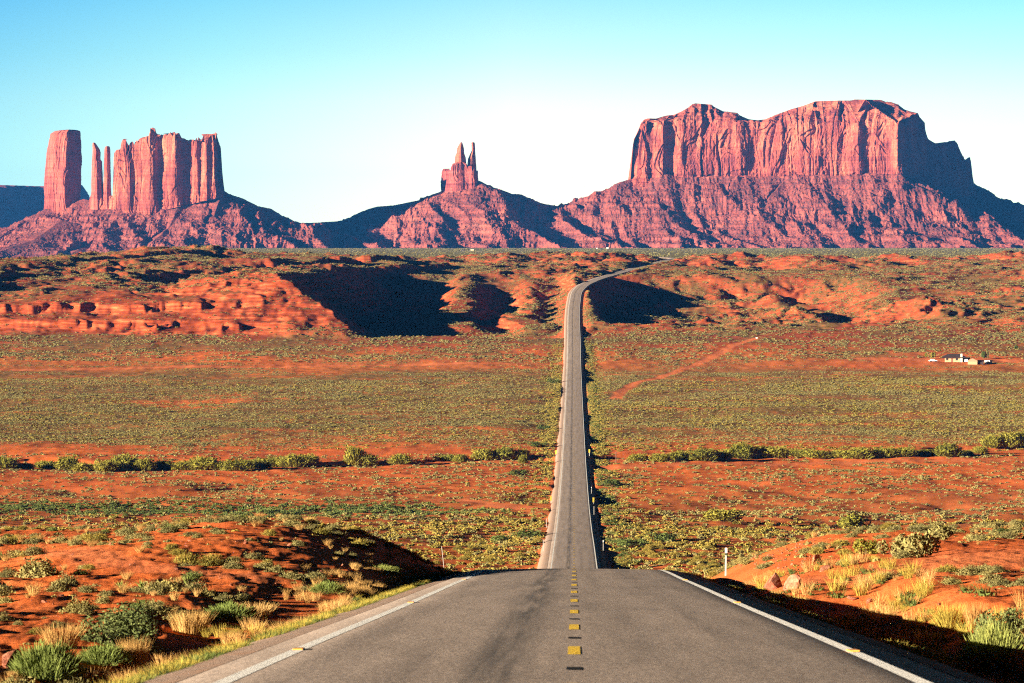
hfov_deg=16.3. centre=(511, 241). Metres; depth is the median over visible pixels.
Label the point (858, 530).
sagebrush
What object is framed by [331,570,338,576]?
grass clump
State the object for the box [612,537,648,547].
round bush
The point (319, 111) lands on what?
sky
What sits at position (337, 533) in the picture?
sagebrush
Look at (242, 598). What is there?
sagebrush
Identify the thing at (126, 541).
sagebrush
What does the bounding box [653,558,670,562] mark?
rabbitbrush
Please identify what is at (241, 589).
grass clump
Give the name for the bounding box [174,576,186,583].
grass clump
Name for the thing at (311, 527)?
sagebrush
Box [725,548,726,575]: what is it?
delineator post
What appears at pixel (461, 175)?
twin spire butte
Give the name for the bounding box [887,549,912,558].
sagebrush
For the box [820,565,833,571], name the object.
boulder
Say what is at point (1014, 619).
leafy bush
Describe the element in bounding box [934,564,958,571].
rabbitbrush
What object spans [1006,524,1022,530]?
sagebrush
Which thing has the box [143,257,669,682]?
road shoulder
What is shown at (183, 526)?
sagebrush
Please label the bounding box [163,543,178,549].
rabbitbrush
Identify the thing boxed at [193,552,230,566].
rabbitbrush
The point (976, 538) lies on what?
sagebrush
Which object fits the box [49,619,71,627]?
sagebrush
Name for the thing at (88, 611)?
sagebrush
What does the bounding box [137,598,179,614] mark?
sagebrush
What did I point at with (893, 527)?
sagebrush
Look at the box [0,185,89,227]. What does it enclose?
mesa
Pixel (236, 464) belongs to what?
tamarisk
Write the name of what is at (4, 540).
sagebrush
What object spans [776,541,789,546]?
sagebrush
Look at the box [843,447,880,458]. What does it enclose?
tamarisk
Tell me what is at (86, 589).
sagebrush
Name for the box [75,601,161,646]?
leafy bush
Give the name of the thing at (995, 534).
sagebrush
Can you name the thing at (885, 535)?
sagebrush
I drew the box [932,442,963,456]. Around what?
tamarisk
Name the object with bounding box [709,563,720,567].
rabbitbrush
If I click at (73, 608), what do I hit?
sagebrush
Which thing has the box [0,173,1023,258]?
hills
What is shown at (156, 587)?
sagebrush
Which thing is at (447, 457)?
tamarisk
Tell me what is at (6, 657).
boulder
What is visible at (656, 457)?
tamarisk
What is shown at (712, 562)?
rabbitbrush
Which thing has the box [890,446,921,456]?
tamarisk
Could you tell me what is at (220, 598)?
sagebrush
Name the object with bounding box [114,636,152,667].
grass clump
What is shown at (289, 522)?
sagebrush
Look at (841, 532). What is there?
sagebrush
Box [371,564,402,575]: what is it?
broom bush
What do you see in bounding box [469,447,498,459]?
tamarisk
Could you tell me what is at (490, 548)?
rabbitbrush
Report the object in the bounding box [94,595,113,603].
sagebrush
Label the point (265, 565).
sagebrush
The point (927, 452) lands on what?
tamarisk
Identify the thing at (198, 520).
sagebrush
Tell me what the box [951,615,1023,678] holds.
broom bush
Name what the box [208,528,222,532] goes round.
sagebrush
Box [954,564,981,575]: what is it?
sagebrush
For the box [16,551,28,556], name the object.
rabbitbrush
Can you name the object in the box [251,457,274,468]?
tamarisk
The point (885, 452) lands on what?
tamarisk
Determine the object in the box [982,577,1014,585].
sagebrush
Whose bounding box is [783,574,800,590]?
boulder
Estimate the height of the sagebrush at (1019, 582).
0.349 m
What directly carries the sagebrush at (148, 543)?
on the ground at (158, 564)
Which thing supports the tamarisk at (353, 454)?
on the ground at (158, 564)
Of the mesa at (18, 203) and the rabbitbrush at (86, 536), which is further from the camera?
the mesa at (18, 203)
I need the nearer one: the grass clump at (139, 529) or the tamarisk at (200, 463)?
the grass clump at (139, 529)
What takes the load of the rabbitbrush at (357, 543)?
on the ground at (158, 564)
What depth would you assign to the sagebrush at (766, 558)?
144.06 m
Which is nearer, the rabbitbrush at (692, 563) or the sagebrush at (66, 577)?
the sagebrush at (66, 577)
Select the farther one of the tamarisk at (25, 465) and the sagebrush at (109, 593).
the tamarisk at (25, 465)
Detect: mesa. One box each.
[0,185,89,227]
[628,99,978,196]
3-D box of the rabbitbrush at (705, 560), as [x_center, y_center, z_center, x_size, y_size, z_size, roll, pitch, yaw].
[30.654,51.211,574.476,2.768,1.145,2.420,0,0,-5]
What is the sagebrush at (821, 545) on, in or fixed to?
on the ground at (158, 564)
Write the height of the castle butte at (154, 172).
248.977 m
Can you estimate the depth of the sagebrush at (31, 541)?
139.14 m
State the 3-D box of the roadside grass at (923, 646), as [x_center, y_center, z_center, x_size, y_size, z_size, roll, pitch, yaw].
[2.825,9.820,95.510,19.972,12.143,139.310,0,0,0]
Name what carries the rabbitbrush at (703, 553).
on the ground at (158, 564)
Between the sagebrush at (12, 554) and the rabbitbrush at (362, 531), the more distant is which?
the rabbitbrush at (362, 531)
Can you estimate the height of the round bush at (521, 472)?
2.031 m
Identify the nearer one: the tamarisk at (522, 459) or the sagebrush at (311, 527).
the sagebrush at (311, 527)
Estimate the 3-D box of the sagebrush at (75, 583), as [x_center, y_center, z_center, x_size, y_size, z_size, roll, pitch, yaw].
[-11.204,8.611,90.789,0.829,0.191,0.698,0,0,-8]
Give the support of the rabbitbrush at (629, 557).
on the ground at (158, 564)
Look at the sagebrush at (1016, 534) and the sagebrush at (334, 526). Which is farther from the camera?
the sagebrush at (334, 526)
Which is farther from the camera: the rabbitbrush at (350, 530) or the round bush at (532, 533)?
the round bush at (532, 533)
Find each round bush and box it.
[13,557,65,578]
[490,534,514,541]
[507,469,531,475]
[510,529,545,536]
[527,441,549,446]
[536,425,550,429]
[545,378,561,382]
[602,477,622,486]
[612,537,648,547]
[644,531,678,541]
[702,508,745,521]
[835,512,871,528]
[852,538,877,553]
[876,534,907,554]
[902,529,940,557]
[930,523,953,539]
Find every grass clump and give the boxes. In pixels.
[0,671,24,681]
[24,581,46,595]
[32,622,88,646]
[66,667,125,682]
[86,539,99,546]
[114,582,132,592]
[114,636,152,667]
[121,571,136,579]
[132,544,144,552]
[136,525,146,530]
[166,607,216,635]
[169,591,181,600]
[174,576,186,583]
[193,587,203,596]
[223,630,240,639]
[234,600,279,617]
[235,585,246,590]
[251,518,261,526]
[294,523,303,529]
[323,539,332,546]
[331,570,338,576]
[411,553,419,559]
[900,609,918,630]
[926,602,978,632]
[960,602,989,629]
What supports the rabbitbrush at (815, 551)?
on the ground at (158, 564)
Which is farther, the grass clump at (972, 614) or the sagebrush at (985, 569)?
the sagebrush at (985, 569)
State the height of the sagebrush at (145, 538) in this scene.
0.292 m
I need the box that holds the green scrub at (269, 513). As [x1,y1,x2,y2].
[0,343,971,568]
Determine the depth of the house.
1875.15 m
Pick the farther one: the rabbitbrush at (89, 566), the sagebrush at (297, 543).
the sagebrush at (297, 543)
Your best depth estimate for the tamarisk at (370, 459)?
1090.09 m
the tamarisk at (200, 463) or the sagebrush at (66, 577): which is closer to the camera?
the sagebrush at (66, 577)
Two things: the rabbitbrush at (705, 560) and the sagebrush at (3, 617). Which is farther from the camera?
the rabbitbrush at (705, 560)
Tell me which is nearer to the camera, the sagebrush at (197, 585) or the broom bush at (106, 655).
the broom bush at (106, 655)
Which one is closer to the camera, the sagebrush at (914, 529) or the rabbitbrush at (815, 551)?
the rabbitbrush at (815, 551)
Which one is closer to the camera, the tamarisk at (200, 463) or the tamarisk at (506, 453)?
the tamarisk at (200, 463)
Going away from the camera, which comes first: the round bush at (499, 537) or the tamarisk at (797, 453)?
the round bush at (499, 537)
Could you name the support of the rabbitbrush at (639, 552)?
on the ground at (158, 564)
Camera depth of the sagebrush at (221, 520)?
150.80 m
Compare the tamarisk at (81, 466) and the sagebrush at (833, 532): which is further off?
the tamarisk at (81, 466)
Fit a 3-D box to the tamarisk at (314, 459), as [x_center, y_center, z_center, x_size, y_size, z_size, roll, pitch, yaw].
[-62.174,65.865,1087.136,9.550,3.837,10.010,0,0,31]
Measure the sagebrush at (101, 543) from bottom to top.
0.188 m
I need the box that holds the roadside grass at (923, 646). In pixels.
[82,544,1023,682]
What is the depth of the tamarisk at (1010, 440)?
1179.80 m
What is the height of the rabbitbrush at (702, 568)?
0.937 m
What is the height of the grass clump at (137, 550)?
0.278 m
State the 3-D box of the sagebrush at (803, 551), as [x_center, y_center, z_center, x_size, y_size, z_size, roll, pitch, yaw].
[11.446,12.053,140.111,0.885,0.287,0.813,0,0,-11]
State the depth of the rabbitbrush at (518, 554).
599.35 m
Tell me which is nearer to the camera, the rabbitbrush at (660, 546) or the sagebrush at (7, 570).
the sagebrush at (7, 570)
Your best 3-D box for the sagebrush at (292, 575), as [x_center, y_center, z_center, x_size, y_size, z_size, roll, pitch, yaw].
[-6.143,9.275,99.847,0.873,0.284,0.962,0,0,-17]
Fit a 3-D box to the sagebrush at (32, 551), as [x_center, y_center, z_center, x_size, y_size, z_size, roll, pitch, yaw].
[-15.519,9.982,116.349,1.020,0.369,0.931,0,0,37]
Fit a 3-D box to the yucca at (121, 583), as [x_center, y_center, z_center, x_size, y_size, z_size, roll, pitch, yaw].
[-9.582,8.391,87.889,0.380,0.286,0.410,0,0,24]
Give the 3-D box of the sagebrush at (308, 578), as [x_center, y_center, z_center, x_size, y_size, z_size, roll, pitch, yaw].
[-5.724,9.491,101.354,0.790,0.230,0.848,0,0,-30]
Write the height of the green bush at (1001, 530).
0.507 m
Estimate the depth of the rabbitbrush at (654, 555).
595.01 m
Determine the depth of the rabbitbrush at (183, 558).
107.27 m
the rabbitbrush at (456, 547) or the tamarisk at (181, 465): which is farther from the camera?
the tamarisk at (181, 465)
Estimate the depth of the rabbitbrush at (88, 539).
131.74 m
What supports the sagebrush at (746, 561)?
on the ground at (158, 564)
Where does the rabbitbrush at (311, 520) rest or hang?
on the ground at (158, 564)
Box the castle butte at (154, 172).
[89,128,224,213]
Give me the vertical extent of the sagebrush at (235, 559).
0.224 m
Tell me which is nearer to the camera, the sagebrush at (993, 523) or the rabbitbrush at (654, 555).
the sagebrush at (993, 523)
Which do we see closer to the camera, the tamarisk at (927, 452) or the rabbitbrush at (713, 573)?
the rabbitbrush at (713, 573)
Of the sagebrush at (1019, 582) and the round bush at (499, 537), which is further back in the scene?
the round bush at (499, 537)
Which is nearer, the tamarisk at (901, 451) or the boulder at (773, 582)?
the boulder at (773, 582)
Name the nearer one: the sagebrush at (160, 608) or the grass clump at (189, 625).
the grass clump at (189, 625)
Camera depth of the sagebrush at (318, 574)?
103.76 m
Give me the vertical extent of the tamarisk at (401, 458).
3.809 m
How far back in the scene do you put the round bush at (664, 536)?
667.92 m
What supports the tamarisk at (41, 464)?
on the ground at (158, 564)
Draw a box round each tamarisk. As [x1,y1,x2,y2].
[0,456,20,468]
[16,462,35,468]
[35,459,56,468]
[52,453,80,469]
[67,461,96,471]
[91,458,117,471]
[105,452,137,470]
[132,458,157,470]
[154,460,174,469]
[171,460,193,470]
[185,454,222,469]
[212,460,227,469]
[220,458,256,470]
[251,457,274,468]
[267,456,282,466]
[275,453,310,466]
[297,452,320,464]
[342,444,366,465]
[355,453,380,466]
[386,453,412,464]
[439,454,454,461]
[452,454,470,461]
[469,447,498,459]
[493,446,519,459]
[515,448,530,458]
[517,455,528,462]
[626,453,650,460]
[648,452,671,461]
[668,449,692,460]
[689,447,720,460]
[716,450,733,460]
[724,441,757,458]
[754,444,775,458]
[767,446,790,457]
[788,448,810,456]
[802,449,833,458]
[826,448,851,458]
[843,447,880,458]
[870,446,896,457]
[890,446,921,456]
[915,449,936,455]
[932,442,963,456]
[959,450,975,455]
[971,446,988,453]
[979,433,1002,447]
[997,431,1022,447]
[1017,429,1023,446]
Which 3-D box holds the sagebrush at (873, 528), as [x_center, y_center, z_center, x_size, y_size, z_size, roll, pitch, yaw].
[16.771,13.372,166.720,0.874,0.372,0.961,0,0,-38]
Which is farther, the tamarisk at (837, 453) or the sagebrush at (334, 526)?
the tamarisk at (837, 453)
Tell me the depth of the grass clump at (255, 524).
140.46 m
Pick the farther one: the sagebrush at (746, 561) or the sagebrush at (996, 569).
the sagebrush at (746, 561)
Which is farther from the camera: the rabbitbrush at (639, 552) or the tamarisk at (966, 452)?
the tamarisk at (966, 452)
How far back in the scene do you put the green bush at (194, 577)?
95.72 m
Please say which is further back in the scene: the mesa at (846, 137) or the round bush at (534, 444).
the mesa at (846, 137)
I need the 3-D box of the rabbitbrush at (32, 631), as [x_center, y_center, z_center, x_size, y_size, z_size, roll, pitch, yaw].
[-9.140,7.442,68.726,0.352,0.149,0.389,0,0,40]
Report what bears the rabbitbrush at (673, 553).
on the ground at (158, 564)
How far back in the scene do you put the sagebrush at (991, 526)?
181.58 m
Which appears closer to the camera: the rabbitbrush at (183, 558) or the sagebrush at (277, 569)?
the sagebrush at (277, 569)
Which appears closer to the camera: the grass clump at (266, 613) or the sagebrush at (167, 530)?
the grass clump at (266, 613)
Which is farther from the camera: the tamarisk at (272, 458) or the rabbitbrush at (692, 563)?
the tamarisk at (272, 458)
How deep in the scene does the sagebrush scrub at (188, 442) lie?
1572.88 m
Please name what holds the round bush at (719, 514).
on the ground at (158, 564)
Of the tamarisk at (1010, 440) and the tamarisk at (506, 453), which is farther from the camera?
the tamarisk at (1010, 440)
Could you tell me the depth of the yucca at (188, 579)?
94.32 m
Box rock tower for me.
[44,130,81,212]
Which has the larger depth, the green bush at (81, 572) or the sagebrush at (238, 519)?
the sagebrush at (238, 519)
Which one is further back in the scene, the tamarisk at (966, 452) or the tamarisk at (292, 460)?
the tamarisk at (966, 452)
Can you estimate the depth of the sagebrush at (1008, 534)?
154.25 m
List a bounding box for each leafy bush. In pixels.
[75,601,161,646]
[973,606,1023,644]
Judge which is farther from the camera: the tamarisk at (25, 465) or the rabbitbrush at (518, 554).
the tamarisk at (25, 465)
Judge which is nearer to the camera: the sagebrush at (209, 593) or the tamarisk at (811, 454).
the sagebrush at (209, 593)
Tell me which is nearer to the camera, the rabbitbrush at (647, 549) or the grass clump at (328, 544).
the grass clump at (328, 544)
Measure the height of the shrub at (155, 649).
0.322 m
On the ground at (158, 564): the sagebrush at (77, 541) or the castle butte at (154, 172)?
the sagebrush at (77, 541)
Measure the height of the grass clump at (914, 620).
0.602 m
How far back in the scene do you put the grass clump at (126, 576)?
95.09 m
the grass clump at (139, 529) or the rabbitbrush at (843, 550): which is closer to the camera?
the rabbitbrush at (843, 550)
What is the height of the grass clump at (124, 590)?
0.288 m
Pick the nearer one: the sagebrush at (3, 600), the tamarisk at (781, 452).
the sagebrush at (3, 600)
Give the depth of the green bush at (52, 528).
170.77 m
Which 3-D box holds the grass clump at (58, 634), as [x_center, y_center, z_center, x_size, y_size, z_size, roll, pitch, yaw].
[-8.134,7.082,64.795,1.112,0.441,1.135,0,0,0]
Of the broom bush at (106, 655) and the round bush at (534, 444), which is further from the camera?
the round bush at (534, 444)
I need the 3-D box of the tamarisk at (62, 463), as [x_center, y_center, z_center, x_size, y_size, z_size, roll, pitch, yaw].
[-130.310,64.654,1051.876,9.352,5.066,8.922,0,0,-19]
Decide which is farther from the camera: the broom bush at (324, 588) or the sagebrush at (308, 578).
the sagebrush at (308, 578)
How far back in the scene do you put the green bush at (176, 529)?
135.07 m
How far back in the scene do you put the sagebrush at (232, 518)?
151.49 m
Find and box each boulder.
[2,649,20,669]
[763,572,781,589]
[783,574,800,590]
[813,554,820,560]
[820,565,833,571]
[847,596,857,600]
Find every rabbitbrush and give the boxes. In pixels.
[1,535,18,543]
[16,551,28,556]
[18,525,27,529]
[27,627,42,634]
[79,532,96,539]
[82,564,95,569]
[84,536,97,542]
[90,533,110,540]
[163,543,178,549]
[168,548,188,554]
[169,552,202,565]
[180,517,193,521]
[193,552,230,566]
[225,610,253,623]
[261,529,278,535]
[304,518,316,523]
[309,527,332,534]
[341,527,353,532]
[347,537,373,549]
[348,525,360,532]
[358,527,368,534]
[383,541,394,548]
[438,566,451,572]
[453,545,463,549]
[456,555,470,559]
[471,545,481,549]
[484,557,495,562]
[486,545,498,551]
[513,552,526,556]
[623,555,637,558]
[633,550,644,555]
[642,547,655,551]
[648,552,661,557]
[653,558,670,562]
[654,543,664,548]
[669,552,679,555]
[687,561,696,564]
[695,558,708,564]
[697,551,707,555]
[700,565,710,570]
[706,571,721,576]
[707,560,719,565]
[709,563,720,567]
[809,547,825,554]
[828,539,851,547]
[836,548,853,554]
[881,522,892,527]
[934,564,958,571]
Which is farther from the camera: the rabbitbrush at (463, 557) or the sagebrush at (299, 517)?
the rabbitbrush at (463, 557)
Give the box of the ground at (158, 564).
[0,244,1023,682]
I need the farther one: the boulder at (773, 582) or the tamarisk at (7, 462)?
the tamarisk at (7, 462)
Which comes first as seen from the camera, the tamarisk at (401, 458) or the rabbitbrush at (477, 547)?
the rabbitbrush at (477, 547)
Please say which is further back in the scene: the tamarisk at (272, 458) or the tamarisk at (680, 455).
the tamarisk at (680, 455)
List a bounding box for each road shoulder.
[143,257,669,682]
[580,261,994,682]
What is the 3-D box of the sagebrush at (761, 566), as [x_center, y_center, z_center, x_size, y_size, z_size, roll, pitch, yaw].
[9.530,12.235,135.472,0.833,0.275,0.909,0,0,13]
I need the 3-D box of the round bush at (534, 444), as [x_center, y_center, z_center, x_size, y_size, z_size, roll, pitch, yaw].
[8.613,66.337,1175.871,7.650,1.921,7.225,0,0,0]
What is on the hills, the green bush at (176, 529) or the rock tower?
the rock tower
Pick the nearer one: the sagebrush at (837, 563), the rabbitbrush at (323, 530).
the sagebrush at (837, 563)
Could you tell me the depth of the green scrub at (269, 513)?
844.90 m
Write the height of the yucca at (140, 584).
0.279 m
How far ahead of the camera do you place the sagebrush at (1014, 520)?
194.56 m
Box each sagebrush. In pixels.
[0,536,10,543]
[0,571,15,577]
[0,582,18,591]
[0,587,11,596]
[0,595,15,603]
[0,611,13,620]
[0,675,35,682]
[2,565,18,573]
[4,548,25,558]
[11,620,24,624]
[17,544,48,555]
[20,538,37,543]
[27,532,42,536]
[29,536,44,542]
[44,578,78,591]
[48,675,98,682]
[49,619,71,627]
[51,535,71,542]
[52,570,78,586]
[57,580,85,586]
[58,594,101,613]
[68,538,83,545]
[76,584,97,592]
[76,605,95,614]
[91,530,111,536]
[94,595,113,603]
[96,590,117,595]
[97,540,106,544]
[115,527,138,535]
[119,537,136,543]
[127,586,143,591]
[129,531,156,538]
[136,535,154,541]
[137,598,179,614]
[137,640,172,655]
[139,579,171,594]
[142,525,156,531]
[143,540,153,545]
[155,577,192,592]
[160,525,178,532]
[163,609,203,622]
[173,521,193,528]
[178,563,193,566]
[181,530,196,535]
[182,578,211,590]
[190,517,208,523]
[190,532,203,537]
[199,586,219,597]
[200,517,213,522]
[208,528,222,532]
[211,592,235,603]
[213,529,228,533]
[214,516,229,522]
[216,560,246,568]
[226,555,243,561]
[227,515,236,520]
[233,515,246,521]
[233,591,253,602]
[242,551,267,559]
[246,515,269,523]
[253,562,277,569]
[266,563,285,572]
[274,514,293,520]
[275,570,305,579]
[277,519,305,527]
[291,513,304,519]
[291,540,306,546]
[302,573,323,581]
[304,523,321,529]
[305,570,335,579]
[325,523,341,528]
[331,531,347,536]
[335,551,344,556]
[348,551,358,558]
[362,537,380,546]
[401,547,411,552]
[714,566,728,571]
[737,557,754,564]
[753,562,772,569]
[760,554,774,560]
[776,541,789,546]
[794,547,809,553]
[807,542,831,550]
[828,529,838,533]
[834,529,849,534]
[834,558,845,564]
[842,532,858,537]
[851,527,864,533]
[865,526,881,532]
[873,569,901,580]
[874,532,891,538]
[886,524,902,529]
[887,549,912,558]
[905,525,926,531]
[938,576,964,584]
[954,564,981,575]
[965,533,990,540]
[971,573,1010,583]
[977,564,1010,572]
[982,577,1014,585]
[984,524,998,527]
[987,521,1001,526]
[988,564,1007,572]
[991,532,1002,536]
[1001,531,1017,538]
[1004,530,1019,535]
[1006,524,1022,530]
[1007,517,1021,525]
[1010,575,1023,585]
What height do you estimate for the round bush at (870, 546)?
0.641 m
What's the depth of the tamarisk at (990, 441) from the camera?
1178.63 m
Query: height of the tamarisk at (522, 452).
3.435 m
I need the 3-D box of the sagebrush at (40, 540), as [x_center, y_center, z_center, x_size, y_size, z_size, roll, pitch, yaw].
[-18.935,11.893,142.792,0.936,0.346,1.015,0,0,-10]
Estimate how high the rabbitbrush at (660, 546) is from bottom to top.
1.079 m
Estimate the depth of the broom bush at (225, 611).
79.84 m
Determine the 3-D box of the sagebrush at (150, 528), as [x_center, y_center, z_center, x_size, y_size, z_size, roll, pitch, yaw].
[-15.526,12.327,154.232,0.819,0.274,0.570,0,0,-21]
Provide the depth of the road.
51.14 m
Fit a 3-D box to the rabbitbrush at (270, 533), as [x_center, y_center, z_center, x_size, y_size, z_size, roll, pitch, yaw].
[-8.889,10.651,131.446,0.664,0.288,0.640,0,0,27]
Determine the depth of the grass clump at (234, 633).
72.95 m
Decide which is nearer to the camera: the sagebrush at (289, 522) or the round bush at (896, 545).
the round bush at (896, 545)
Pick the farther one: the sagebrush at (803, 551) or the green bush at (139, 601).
the sagebrush at (803, 551)
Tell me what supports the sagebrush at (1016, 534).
on the ground at (158, 564)
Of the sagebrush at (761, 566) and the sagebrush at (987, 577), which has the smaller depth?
the sagebrush at (987, 577)
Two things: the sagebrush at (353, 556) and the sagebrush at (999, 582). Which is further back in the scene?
the sagebrush at (353, 556)
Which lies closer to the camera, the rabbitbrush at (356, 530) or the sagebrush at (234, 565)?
the sagebrush at (234, 565)
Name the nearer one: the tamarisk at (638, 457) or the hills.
the tamarisk at (638, 457)
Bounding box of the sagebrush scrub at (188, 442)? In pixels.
[0,244,1023,651]
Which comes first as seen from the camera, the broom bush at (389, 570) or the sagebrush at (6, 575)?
the sagebrush at (6, 575)
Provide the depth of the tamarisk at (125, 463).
1051.02 m
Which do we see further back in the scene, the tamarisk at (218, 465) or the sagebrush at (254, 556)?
the tamarisk at (218, 465)
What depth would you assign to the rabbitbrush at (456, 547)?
635.20 m
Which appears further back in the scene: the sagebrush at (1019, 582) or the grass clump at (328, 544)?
the grass clump at (328, 544)
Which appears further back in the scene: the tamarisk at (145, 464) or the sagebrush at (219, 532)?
the tamarisk at (145, 464)
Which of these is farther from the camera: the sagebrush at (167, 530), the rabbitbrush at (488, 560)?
the rabbitbrush at (488, 560)
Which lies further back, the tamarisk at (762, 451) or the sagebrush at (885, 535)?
the tamarisk at (762, 451)
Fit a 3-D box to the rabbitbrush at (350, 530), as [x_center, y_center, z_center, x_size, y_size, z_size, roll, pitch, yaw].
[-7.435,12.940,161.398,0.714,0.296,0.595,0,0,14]
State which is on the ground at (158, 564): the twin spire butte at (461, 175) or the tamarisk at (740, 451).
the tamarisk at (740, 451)
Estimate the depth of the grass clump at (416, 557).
158.38 m
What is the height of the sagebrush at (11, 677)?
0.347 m
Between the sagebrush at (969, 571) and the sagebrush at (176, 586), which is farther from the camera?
the sagebrush at (969, 571)
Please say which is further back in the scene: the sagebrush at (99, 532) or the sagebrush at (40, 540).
the sagebrush at (99, 532)
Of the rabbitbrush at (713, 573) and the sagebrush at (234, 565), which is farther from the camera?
the rabbitbrush at (713, 573)
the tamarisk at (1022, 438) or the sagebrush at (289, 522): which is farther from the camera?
the tamarisk at (1022, 438)
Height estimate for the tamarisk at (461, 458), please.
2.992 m
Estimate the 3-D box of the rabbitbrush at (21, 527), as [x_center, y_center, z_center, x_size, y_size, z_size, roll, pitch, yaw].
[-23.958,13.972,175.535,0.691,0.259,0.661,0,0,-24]
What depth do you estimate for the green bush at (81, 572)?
97.96 m
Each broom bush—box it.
[7,637,90,682]
[74,641,136,665]
[203,600,264,621]
[304,580,346,593]
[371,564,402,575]
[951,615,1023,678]
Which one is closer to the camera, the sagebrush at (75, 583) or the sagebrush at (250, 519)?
the sagebrush at (75, 583)
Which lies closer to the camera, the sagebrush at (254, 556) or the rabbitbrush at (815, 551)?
the sagebrush at (254, 556)
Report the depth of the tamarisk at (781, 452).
1117.82 m
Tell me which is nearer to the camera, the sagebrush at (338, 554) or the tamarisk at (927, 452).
the sagebrush at (338, 554)
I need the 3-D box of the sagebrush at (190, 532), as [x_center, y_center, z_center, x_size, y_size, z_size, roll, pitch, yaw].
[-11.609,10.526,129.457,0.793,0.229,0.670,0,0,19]
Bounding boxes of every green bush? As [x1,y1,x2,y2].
[46,526,58,531]
[70,568,92,574]
[126,599,167,607]
[157,523,180,531]
[178,569,204,581]
[996,524,1012,532]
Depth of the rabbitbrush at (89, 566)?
101.27 m
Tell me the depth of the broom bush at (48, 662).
54.74 m
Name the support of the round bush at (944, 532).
on the ground at (158, 564)
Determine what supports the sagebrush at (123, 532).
on the ground at (158, 564)
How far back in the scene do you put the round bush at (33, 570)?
97.46 m
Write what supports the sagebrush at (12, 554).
on the ground at (158, 564)
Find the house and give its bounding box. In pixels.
[942,354,969,361]
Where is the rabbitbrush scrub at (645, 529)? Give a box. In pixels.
[0,343,1023,582]
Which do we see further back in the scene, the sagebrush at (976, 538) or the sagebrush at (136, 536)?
the sagebrush at (976, 538)
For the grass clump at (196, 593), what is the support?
on the ground at (158, 564)
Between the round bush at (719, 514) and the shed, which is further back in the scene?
the shed
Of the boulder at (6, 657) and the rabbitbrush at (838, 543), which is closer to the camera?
the boulder at (6, 657)
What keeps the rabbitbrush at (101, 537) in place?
on the ground at (158, 564)
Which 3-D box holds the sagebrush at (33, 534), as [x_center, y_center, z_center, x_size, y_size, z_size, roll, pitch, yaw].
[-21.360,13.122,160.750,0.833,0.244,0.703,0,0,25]
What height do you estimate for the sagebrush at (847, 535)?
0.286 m
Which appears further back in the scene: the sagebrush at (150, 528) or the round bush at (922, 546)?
the sagebrush at (150, 528)
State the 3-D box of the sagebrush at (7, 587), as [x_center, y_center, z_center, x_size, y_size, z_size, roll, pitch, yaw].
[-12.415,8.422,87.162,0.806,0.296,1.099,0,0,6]
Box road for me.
[177,250,968,682]
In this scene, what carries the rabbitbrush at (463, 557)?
on the ground at (158, 564)
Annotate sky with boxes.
[0,0,1023,222]
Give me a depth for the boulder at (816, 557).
129.17 m
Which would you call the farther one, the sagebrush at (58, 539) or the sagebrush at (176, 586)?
the sagebrush at (58, 539)
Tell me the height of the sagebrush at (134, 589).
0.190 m
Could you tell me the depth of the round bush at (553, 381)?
1695.54 m
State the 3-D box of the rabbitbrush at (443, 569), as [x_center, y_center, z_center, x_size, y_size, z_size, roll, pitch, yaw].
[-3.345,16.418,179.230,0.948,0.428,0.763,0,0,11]
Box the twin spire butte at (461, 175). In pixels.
[441,142,478,191]
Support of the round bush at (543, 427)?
on the ground at (158, 564)
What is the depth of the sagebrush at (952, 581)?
103.17 m
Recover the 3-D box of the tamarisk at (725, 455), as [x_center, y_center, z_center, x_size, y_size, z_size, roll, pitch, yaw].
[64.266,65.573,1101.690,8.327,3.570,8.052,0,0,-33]
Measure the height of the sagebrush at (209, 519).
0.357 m
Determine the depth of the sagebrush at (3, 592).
84.71 m
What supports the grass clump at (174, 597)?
on the ground at (158, 564)
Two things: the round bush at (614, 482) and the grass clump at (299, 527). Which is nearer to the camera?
the grass clump at (299, 527)
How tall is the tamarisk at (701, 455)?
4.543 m
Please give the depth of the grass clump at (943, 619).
84.43 m
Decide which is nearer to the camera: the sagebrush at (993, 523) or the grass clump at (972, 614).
the grass clump at (972, 614)
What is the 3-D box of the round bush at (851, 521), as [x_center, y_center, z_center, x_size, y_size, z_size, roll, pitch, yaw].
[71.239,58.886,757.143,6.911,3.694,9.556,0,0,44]
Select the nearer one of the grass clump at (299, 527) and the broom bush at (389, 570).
the broom bush at (389, 570)
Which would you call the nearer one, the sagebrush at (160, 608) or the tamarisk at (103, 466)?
the sagebrush at (160, 608)
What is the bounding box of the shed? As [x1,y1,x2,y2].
[967,358,982,364]
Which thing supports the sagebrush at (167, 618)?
on the ground at (158, 564)
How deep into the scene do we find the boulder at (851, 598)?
104.64 m
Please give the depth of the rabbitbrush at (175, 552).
112.48 m
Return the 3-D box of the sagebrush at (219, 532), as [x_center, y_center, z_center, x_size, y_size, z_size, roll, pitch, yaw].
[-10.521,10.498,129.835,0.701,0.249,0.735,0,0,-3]

